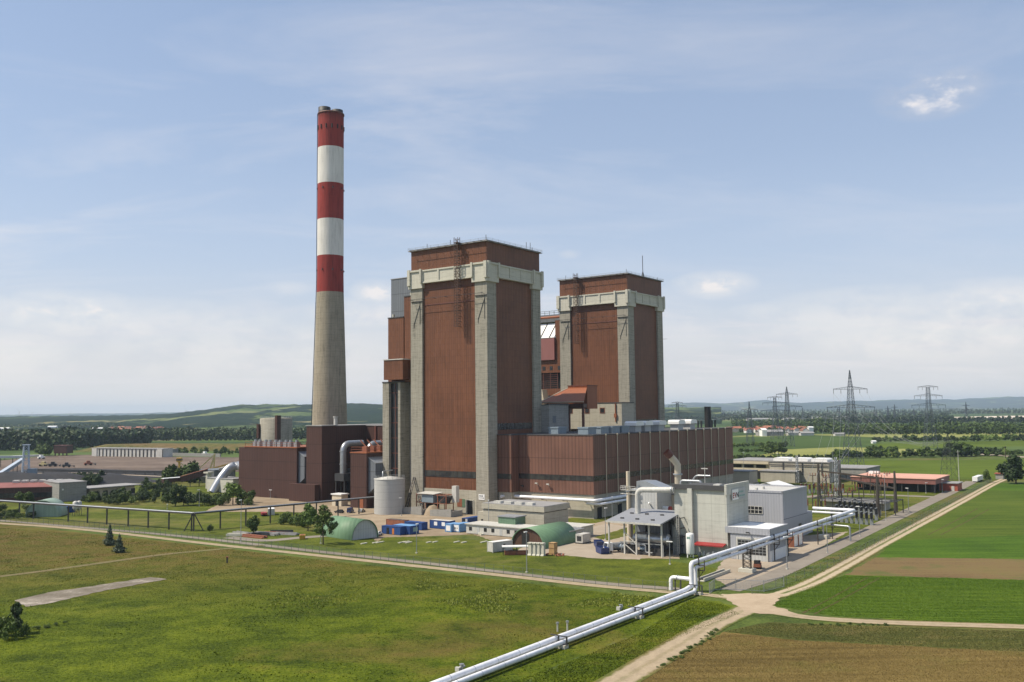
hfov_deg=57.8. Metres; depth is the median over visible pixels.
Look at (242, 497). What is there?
lawn bush
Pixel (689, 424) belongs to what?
roof ventilator
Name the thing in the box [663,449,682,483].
exhaust stack
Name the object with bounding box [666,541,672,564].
lamp post
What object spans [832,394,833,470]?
cable
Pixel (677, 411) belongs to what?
pylon
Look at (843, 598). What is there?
tramline
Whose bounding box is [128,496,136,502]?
scrub bush
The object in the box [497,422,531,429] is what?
strip window
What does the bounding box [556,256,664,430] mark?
boiler house
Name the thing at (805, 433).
farm shed
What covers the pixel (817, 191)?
sky
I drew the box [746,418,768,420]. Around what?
farm shed
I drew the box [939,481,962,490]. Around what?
red kiosk
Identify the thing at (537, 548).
concrete pillar
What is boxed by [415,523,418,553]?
lamp post
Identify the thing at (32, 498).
scrub bush
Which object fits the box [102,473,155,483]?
coal heap
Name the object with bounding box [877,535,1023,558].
deep green field
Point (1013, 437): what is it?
hedge tree
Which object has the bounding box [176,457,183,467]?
yellow reclaimer
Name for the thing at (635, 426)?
roof ventilator
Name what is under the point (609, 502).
wall pipe
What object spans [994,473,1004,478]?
field hut
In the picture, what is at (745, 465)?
window
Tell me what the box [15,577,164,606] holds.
concrete strip
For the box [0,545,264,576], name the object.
overgrown track
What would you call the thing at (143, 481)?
scrub bush
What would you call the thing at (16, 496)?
scrub bush
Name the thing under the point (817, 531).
pipe trestle
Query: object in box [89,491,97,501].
scrub bush
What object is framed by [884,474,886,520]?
lamp post
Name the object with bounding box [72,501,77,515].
silo
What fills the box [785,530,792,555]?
pipe trestle
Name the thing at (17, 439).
wood
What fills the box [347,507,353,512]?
parked van
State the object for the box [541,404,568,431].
valve house
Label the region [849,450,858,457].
hedge tree
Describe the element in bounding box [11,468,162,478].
coal strip
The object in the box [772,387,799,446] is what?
pylon
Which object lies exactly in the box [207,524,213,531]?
shrub
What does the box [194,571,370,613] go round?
pale meadow weeds
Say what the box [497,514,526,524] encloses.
green shed
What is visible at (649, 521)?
canopy
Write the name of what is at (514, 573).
perimeter path
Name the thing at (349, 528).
arched hangar
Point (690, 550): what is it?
white tank
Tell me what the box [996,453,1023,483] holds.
tree
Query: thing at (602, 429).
roof cooler
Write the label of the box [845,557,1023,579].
brown field
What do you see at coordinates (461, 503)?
loading window
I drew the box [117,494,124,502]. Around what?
scrub bush
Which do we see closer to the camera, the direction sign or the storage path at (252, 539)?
the storage path at (252, 539)
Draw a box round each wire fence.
[1,516,677,590]
[752,478,991,592]
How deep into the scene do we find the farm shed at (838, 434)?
1361.33 m
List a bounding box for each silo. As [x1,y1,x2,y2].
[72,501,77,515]
[76,501,81,514]
[256,415,291,441]
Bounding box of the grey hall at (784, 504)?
[748,484,812,535]
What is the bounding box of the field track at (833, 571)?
[717,479,1006,598]
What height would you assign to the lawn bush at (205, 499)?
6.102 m
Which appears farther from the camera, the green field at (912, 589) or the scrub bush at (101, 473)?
the scrub bush at (101, 473)
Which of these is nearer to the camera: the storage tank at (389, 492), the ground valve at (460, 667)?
the ground valve at (460, 667)
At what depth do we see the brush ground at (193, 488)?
483.52 m
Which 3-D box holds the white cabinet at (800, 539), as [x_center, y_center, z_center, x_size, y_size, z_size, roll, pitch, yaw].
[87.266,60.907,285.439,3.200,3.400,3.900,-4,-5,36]
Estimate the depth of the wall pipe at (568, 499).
363.87 m
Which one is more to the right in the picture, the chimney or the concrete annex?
the concrete annex
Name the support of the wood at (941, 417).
on the ground at (750, 620)
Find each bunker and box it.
[53,445,72,455]
[199,468,233,482]
[541,310,560,395]
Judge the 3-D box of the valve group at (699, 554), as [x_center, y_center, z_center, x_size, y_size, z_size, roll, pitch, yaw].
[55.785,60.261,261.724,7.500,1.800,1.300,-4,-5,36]
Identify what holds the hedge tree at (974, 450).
on the ground at (750, 620)
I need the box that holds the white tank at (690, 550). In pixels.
[686,533,694,557]
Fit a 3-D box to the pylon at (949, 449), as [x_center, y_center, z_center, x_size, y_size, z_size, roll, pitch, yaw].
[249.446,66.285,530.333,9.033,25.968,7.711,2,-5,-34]
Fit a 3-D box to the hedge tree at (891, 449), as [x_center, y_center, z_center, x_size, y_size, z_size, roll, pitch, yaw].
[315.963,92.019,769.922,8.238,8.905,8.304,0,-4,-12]
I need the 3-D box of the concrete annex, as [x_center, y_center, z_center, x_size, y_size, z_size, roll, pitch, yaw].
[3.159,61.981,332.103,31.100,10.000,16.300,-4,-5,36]
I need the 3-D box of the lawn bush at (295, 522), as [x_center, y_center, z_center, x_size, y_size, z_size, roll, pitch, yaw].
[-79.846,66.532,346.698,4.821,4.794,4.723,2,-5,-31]
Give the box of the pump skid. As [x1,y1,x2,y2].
[618,541,666,556]
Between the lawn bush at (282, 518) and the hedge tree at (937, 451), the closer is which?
the lawn bush at (282, 518)
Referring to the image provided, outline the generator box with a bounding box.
[575,532,590,543]
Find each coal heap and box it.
[0,471,104,485]
[41,472,112,483]
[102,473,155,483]
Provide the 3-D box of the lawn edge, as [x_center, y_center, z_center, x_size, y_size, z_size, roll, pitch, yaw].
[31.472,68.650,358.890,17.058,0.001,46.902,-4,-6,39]
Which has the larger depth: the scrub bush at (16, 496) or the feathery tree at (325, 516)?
the scrub bush at (16, 496)
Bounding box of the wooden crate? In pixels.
[548,542,557,554]
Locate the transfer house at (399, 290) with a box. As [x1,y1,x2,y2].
[391,277,410,316]
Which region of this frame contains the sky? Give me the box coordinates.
[0,0,1023,414]
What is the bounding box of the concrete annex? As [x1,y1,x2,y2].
[478,499,569,524]
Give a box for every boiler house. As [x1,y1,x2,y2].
[407,237,543,514]
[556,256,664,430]
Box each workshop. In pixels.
[87,483,142,495]
[733,457,772,478]
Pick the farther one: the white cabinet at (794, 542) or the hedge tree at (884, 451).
the hedge tree at (884, 451)
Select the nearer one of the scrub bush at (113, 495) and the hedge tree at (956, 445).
the scrub bush at (113, 495)
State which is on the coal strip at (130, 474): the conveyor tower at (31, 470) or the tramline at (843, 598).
the conveyor tower at (31, 470)
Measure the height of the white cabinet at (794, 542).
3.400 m
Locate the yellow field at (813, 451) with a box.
[752,447,933,457]
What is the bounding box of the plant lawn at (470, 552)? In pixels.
[0,498,717,590]
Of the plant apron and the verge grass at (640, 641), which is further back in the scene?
the plant apron
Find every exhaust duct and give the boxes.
[335,440,363,492]
[367,440,382,445]
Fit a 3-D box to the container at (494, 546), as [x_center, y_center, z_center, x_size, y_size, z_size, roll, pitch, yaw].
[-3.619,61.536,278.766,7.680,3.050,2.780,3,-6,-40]
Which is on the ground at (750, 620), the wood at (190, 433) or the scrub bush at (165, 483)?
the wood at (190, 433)
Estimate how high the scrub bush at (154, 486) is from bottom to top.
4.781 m
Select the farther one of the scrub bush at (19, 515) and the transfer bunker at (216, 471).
the transfer bunker at (216, 471)
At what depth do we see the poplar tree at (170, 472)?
565.20 m
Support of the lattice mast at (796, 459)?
on the ground at (750, 620)
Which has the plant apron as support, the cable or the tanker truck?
the tanker truck
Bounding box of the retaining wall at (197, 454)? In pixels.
[173,453,220,456]
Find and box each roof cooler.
[548,427,566,433]
[577,427,596,433]
[594,426,608,433]
[609,426,619,432]
[620,426,629,432]
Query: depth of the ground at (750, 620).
291.19 m
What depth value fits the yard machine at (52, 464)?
762.60 m
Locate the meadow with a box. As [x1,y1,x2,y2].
[0,524,688,681]
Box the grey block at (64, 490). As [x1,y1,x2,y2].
[43,479,86,501]
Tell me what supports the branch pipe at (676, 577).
on the plant lawn at (470, 552)
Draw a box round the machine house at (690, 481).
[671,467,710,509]
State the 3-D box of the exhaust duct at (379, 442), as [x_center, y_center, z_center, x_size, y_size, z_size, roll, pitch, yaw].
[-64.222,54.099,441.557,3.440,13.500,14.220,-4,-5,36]
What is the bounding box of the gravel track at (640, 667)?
[594,606,755,681]
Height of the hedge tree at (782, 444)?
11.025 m
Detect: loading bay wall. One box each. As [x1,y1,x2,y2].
[403,506,425,514]
[430,509,462,516]
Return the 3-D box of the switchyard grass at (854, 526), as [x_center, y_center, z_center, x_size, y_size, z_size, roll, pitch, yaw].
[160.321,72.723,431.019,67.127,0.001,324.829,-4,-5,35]
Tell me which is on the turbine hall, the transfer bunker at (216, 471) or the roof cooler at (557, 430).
the roof cooler at (557, 430)
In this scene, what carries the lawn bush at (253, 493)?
on the plant lawn at (470, 552)
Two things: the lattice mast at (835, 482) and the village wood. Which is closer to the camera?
the lattice mast at (835, 482)
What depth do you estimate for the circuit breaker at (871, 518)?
329.72 m
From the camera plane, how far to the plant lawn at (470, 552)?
293.22 m
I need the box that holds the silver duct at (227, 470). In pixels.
[209,461,238,492]
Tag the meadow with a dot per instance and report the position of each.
(451, 631)
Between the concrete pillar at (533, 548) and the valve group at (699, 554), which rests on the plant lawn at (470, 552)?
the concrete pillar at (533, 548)
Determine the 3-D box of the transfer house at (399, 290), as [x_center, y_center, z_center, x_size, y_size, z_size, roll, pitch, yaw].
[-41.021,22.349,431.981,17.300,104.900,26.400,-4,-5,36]
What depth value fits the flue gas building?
442.76 m
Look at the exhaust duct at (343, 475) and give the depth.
435.41 m
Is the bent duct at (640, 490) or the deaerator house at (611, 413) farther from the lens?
the deaerator house at (611, 413)
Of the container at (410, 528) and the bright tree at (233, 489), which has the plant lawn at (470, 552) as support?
the bright tree at (233, 489)
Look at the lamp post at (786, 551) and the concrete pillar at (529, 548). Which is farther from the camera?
the concrete pillar at (529, 548)
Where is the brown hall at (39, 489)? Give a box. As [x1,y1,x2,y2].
[0,479,62,500]
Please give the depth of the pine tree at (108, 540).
298.98 m
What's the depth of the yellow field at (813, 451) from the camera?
887.06 m
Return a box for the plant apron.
[518,524,647,559]
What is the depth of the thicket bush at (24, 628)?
176.17 m
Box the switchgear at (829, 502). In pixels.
[820,497,889,510]
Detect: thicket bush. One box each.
[0,612,13,636]
[0,617,19,640]
[18,622,31,637]
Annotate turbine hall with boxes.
[497,427,733,518]
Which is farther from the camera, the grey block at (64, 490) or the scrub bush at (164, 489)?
the scrub bush at (164, 489)
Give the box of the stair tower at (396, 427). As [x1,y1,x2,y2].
[382,381,409,506]
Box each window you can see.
[457,499,464,506]
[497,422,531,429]
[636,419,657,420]
[744,464,753,467]
[748,506,762,513]
[756,465,765,467]
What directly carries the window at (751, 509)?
in the grey hall at (784, 504)
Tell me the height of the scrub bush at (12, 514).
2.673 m
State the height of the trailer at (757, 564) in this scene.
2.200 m
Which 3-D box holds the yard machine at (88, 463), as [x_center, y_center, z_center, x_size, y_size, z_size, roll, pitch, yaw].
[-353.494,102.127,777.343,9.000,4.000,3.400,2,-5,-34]
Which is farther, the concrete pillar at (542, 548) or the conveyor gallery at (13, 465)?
the conveyor gallery at (13, 465)
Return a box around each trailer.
[753,560,761,568]
[972,475,982,481]
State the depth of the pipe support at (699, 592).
209.78 m
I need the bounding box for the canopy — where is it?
[605,508,677,556]
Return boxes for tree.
[6,602,23,633]
[102,523,116,545]
[111,534,127,552]
[162,467,167,477]
[164,483,183,505]
[165,465,174,482]
[174,467,180,476]
[177,485,192,504]
[184,461,193,482]
[192,462,199,482]
[224,482,242,504]
[246,515,259,532]
[299,503,316,530]
[313,504,339,544]
[759,444,767,453]
[763,444,769,453]
[768,443,779,453]
[778,442,787,453]
[838,449,847,457]
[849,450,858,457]
[863,448,874,456]
[876,451,884,457]
[880,448,888,455]
[887,447,898,456]
[905,448,912,455]
[911,435,919,440]
[916,447,923,456]
[922,446,932,452]
[925,450,935,455]
[926,435,934,440]
[933,448,943,456]
[944,442,960,456]
[948,441,971,454]
[950,443,962,453]
[968,444,978,453]
[969,435,975,441]
[976,446,984,454]
[982,447,992,455]
[982,469,990,479]
[983,434,989,440]
[989,434,995,440]
[990,447,999,455]
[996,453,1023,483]
[1009,433,1017,440]
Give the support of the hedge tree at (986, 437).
on the green field at (974, 444)
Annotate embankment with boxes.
[74,443,251,451]
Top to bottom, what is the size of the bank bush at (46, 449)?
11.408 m
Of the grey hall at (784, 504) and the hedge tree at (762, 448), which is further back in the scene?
the hedge tree at (762, 448)
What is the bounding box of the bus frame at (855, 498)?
[812,495,903,514]
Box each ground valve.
[455,663,464,671]
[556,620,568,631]
[616,604,622,610]
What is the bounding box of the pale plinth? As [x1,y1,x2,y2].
[207,476,238,492]
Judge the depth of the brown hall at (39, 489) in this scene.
457.14 m
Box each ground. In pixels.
[0,408,1023,681]
[0,480,235,510]
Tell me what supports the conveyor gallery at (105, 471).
on the ground at (750, 620)
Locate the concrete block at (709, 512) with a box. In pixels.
[671,481,748,555]
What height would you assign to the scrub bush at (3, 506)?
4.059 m
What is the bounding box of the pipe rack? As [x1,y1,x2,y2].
[673,516,684,554]
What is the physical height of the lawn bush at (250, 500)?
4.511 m
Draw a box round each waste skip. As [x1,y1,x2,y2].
[593,539,603,545]
[595,545,608,553]
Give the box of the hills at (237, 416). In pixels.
[0,403,721,429]
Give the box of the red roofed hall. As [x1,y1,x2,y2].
[850,471,949,492]
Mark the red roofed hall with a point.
(910, 482)
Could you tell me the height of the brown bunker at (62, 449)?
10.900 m
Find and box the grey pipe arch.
[818,524,850,540]
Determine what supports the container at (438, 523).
on the yard at (379, 521)
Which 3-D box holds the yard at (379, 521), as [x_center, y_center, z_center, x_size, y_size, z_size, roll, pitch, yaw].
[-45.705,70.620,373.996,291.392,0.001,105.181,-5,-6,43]
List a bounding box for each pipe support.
[550,634,568,649]
[628,606,643,618]
[688,584,702,594]
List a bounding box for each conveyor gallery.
[0,456,24,466]
[0,458,24,471]
[37,469,161,473]
[161,477,180,482]
[180,468,207,485]
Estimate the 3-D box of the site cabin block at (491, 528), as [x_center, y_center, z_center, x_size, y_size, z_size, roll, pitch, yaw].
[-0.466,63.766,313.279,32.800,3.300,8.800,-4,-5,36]
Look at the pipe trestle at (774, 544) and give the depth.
254.56 m
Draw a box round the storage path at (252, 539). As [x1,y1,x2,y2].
[226,535,325,540]
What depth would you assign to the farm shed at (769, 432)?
1393.66 m
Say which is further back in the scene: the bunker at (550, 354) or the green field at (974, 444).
the green field at (974, 444)
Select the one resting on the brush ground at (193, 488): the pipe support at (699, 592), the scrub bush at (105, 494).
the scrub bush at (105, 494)
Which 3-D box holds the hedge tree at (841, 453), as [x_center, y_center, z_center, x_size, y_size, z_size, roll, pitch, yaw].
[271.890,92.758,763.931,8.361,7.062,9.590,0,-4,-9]
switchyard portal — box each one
[817,464,880,517]
[838,460,897,512]
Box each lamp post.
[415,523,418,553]
[524,531,527,572]
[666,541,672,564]
[783,536,788,568]
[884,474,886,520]
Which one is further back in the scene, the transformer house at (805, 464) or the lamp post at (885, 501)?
the transformer house at (805, 464)
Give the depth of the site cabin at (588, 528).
309.10 m
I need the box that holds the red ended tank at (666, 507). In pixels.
[662,506,671,509]
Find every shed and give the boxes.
[331,493,348,505]
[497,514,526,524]
[542,385,597,430]
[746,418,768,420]
[755,429,783,435]
[759,428,766,435]
[786,431,799,435]
[799,432,813,435]
[807,426,813,431]
[833,433,843,435]
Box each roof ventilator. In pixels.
[625,421,643,431]
[641,421,652,430]
[650,420,666,430]
[668,420,684,429]
[682,419,696,428]
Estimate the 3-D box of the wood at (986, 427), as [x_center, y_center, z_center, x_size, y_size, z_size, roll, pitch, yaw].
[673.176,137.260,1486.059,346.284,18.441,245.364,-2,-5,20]
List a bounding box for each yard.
[0,455,238,471]
[206,497,679,558]
[715,532,846,585]
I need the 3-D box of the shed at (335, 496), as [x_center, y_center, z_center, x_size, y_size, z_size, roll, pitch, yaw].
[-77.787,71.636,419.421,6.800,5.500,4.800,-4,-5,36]
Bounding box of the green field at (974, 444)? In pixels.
[877,441,1023,448]
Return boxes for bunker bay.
[384,293,410,506]
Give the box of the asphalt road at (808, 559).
[721,481,975,590]
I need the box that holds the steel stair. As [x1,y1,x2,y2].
[405,477,414,506]
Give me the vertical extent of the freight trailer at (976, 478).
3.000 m
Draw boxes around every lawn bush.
[184,492,197,504]
[198,493,209,504]
[210,494,219,503]
[216,493,230,505]
[235,491,250,504]
[243,495,253,504]
[247,490,255,497]
[278,513,290,523]
[293,513,301,525]
[295,514,306,526]
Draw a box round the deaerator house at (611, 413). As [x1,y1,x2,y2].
[560,402,633,428]
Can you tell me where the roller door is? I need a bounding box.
[738,539,766,561]
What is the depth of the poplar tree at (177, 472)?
576.93 m
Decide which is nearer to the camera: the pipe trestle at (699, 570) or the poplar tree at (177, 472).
the pipe trestle at (699, 570)
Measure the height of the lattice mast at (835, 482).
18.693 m
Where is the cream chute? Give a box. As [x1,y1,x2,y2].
[542,389,549,399]
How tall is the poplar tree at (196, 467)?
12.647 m
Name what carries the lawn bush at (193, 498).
on the plant lawn at (470, 552)
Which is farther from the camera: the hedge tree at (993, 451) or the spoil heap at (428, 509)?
the hedge tree at (993, 451)
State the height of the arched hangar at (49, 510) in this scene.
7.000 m
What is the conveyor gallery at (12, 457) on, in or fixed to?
on the coal yard at (131, 463)
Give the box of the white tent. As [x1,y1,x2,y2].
[763,480,790,484]
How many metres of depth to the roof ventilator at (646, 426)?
404.64 m
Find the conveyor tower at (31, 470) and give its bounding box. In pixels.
[21,444,36,472]
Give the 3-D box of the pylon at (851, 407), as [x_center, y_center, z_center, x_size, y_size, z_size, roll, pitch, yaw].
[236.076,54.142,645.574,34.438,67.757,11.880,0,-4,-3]
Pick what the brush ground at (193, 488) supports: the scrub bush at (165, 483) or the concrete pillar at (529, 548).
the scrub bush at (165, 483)
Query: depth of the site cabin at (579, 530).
300.34 m
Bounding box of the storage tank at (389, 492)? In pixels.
[374,470,404,514]
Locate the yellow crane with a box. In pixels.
[200,454,235,468]
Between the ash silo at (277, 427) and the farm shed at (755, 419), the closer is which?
the ash silo at (277, 427)
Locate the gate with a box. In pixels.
[709,576,783,593]
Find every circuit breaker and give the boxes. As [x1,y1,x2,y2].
[855,511,858,523]
[860,511,863,523]
[865,511,868,524]
[870,512,872,524]
[874,508,877,520]
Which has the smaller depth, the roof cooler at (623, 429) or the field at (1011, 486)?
the roof cooler at (623, 429)
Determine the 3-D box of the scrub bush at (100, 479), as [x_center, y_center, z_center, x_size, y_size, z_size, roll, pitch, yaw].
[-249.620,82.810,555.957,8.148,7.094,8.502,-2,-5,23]
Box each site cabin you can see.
[566,522,594,534]
[569,527,584,533]
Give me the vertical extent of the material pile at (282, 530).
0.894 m
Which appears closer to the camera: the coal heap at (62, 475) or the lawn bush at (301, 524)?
the lawn bush at (301, 524)
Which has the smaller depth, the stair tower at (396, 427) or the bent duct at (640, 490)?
the bent duct at (640, 490)
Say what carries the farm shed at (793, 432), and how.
on the ground at (750, 620)
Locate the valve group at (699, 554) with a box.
[697,551,722,557]
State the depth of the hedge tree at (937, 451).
768.34 m
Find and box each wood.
[0,407,1023,430]
[0,425,155,449]
[143,425,305,440]
[665,412,1023,422]
[731,416,836,432]
[821,420,1023,434]
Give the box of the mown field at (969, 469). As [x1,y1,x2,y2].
[758,460,1023,481]
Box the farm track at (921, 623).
[773,613,1023,628]
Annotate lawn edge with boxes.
[568,516,613,523]
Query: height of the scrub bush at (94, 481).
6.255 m
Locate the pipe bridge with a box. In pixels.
[0,496,373,530]
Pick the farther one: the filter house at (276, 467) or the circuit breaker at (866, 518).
the filter house at (276, 467)
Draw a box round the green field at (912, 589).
[773,575,1023,623]
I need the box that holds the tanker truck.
[603,542,627,552]
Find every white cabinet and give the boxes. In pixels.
[788,534,798,546]
[790,532,802,544]
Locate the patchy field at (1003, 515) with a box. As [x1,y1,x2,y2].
[900,490,1023,539]
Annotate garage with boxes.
[725,521,787,561]
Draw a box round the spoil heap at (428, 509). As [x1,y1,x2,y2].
[424,505,439,515]
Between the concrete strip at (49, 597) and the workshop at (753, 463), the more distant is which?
the workshop at (753, 463)
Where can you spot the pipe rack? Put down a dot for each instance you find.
(675, 531)
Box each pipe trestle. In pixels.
[695,558,704,590]
[738,546,755,572]
[772,534,779,560]
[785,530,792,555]
[813,520,822,544]
[828,516,836,538]
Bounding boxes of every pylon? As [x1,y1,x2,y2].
[668,402,686,419]
[742,402,757,442]
[762,396,789,438]
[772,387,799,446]
[827,370,874,464]
[911,385,945,447]
[940,434,958,479]
[962,402,970,416]
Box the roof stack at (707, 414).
[704,407,711,426]
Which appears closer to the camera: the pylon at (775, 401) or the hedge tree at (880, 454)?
the hedge tree at (880, 454)
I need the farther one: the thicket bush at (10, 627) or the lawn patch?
the lawn patch
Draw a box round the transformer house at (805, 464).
[769,457,840,482]
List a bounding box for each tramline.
[802,577,868,612]
[814,581,873,613]
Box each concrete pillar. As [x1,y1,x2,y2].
[527,542,531,555]
[531,542,536,555]
[536,542,540,555]
[540,542,545,555]
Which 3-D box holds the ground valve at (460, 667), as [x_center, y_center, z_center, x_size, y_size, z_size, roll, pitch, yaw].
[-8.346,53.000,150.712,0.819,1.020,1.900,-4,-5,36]
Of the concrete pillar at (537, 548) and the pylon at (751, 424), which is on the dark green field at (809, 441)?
the pylon at (751, 424)
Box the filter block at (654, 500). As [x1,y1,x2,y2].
[620,480,671,540]
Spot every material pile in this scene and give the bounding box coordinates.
[226,533,246,535]
[232,531,251,533]
[242,534,267,538]
[249,532,269,535]
[256,531,279,535]
[270,530,292,531]
[279,532,299,534]
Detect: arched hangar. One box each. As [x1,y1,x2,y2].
[25,498,67,517]
[321,516,378,540]
[512,521,576,548]
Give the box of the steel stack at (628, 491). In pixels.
[626,471,630,541]
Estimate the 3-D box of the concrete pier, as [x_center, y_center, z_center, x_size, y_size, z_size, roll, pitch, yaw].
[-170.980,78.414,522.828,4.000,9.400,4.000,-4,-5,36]
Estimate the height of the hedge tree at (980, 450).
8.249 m
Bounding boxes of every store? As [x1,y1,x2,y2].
[91,447,172,456]
[733,469,757,483]
[759,469,800,482]
[841,464,880,479]
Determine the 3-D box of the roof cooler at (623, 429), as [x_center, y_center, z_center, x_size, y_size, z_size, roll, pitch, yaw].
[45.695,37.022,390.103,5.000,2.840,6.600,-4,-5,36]
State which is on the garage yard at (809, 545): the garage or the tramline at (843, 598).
the garage
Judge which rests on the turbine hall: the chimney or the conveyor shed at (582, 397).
the conveyor shed at (582, 397)
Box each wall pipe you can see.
[500,494,625,501]
[586,498,626,505]
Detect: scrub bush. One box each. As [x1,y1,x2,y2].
[0,503,7,509]
[6,511,15,517]
[14,491,21,500]
[15,512,26,518]
[25,491,33,498]
[29,495,34,501]
[85,493,97,501]
[88,474,102,483]
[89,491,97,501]
[91,477,98,484]
[95,470,104,475]
[95,494,102,501]
[101,491,108,499]
[108,497,117,504]
[110,492,116,498]
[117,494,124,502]
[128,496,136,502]
[137,492,148,501]
[139,480,149,485]
[151,484,157,490]
[152,488,160,497]
[161,486,170,492]
[162,480,169,486]
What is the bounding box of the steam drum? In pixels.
[632,532,671,551]
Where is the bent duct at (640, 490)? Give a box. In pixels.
[634,486,674,513]
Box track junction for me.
[723,593,799,614]
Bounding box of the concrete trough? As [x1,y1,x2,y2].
[700,569,729,581]
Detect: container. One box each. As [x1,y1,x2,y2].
[268,507,274,514]
[382,525,405,534]
[386,518,408,524]
[394,523,418,534]
[404,520,427,530]
[430,519,454,528]
[445,522,457,531]
[453,522,468,532]
[462,515,477,521]
[487,539,512,551]
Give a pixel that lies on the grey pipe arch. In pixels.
(823, 536)
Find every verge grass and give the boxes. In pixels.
[512,600,737,681]
[774,504,945,588]
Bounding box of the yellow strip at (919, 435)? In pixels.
[747,433,1023,436]
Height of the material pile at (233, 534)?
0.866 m
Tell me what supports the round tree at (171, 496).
on the plant lawn at (470, 552)
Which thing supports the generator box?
on the plant apron
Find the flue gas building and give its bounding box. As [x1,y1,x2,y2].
[289,416,382,501]
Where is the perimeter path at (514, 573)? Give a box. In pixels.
[0,520,679,589]
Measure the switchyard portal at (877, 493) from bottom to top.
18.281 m
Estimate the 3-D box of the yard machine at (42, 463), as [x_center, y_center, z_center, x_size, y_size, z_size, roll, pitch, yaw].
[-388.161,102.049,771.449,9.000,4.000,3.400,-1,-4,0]
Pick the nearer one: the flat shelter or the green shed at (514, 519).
the flat shelter
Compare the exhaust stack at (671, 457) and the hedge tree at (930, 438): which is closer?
the exhaust stack at (671, 457)
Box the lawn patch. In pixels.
[595,525,634,539]
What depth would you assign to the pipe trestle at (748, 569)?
238.28 m
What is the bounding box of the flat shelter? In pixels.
[502,545,527,555]
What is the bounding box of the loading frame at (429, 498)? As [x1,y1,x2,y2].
[416,486,458,510]
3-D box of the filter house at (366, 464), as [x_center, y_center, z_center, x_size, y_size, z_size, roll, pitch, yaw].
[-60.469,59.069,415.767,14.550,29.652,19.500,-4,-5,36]
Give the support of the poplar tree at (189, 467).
on the brush ground at (193, 488)
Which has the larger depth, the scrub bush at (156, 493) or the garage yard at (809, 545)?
the scrub bush at (156, 493)
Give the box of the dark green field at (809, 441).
[733,435,879,448]
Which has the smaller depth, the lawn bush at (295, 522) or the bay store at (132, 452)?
the lawn bush at (295, 522)
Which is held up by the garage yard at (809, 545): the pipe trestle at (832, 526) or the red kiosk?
the pipe trestle at (832, 526)
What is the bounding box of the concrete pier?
[203,471,213,488]
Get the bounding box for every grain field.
[642,632,1023,681]
[724,622,1023,651]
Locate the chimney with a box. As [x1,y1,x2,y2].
[311,106,346,424]
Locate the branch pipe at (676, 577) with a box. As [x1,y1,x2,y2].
[669,575,689,590]
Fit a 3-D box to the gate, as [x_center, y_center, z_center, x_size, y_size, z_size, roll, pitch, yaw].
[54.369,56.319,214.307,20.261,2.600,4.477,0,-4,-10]
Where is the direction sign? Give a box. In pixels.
[479,494,484,499]
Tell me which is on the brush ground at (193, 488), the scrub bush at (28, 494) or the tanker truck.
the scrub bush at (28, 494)
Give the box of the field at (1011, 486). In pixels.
[989,483,1023,490]
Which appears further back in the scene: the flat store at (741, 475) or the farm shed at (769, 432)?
the farm shed at (769, 432)
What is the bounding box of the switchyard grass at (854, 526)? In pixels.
[804,479,985,538]
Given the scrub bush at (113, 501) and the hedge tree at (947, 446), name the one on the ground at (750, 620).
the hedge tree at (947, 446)
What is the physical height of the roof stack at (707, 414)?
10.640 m
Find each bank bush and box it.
[34,443,40,452]
[40,444,52,454]
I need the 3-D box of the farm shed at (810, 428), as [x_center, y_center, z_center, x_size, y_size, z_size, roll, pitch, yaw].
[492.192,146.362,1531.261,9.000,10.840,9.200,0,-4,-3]
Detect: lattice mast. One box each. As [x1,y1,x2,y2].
[795,456,798,482]
[834,457,837,495]
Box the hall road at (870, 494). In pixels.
[807,493,932,497]
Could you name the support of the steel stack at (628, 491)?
on the plant apron
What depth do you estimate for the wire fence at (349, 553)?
267.51 m
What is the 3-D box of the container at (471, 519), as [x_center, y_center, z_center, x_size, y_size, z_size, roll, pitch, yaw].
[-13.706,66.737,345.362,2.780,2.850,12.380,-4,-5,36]
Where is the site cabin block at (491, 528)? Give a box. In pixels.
[464,521,536,536]
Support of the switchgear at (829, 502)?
on the switchyard grass at (854, 526)
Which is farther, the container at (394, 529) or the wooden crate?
the container at (394, 529)
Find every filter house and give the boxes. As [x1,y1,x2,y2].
[239,439,305,498]
[350,439,382,508]
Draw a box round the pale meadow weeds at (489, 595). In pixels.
[415,576,657,615]
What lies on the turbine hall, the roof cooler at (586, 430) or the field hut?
the roof cooler at (586, 430)
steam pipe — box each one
[431,507,854,681]
[452,511,854,681]
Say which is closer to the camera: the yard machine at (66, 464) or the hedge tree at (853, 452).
the yard machine at (66, 464)
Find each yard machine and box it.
[39,461,47,465]
[48,462,60,466]
[62,462,74,467]
[84,460,95,465]
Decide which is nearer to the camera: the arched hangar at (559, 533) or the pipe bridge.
the arched hangar at (559, 533)
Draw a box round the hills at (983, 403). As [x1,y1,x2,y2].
[0,396,1023,416]

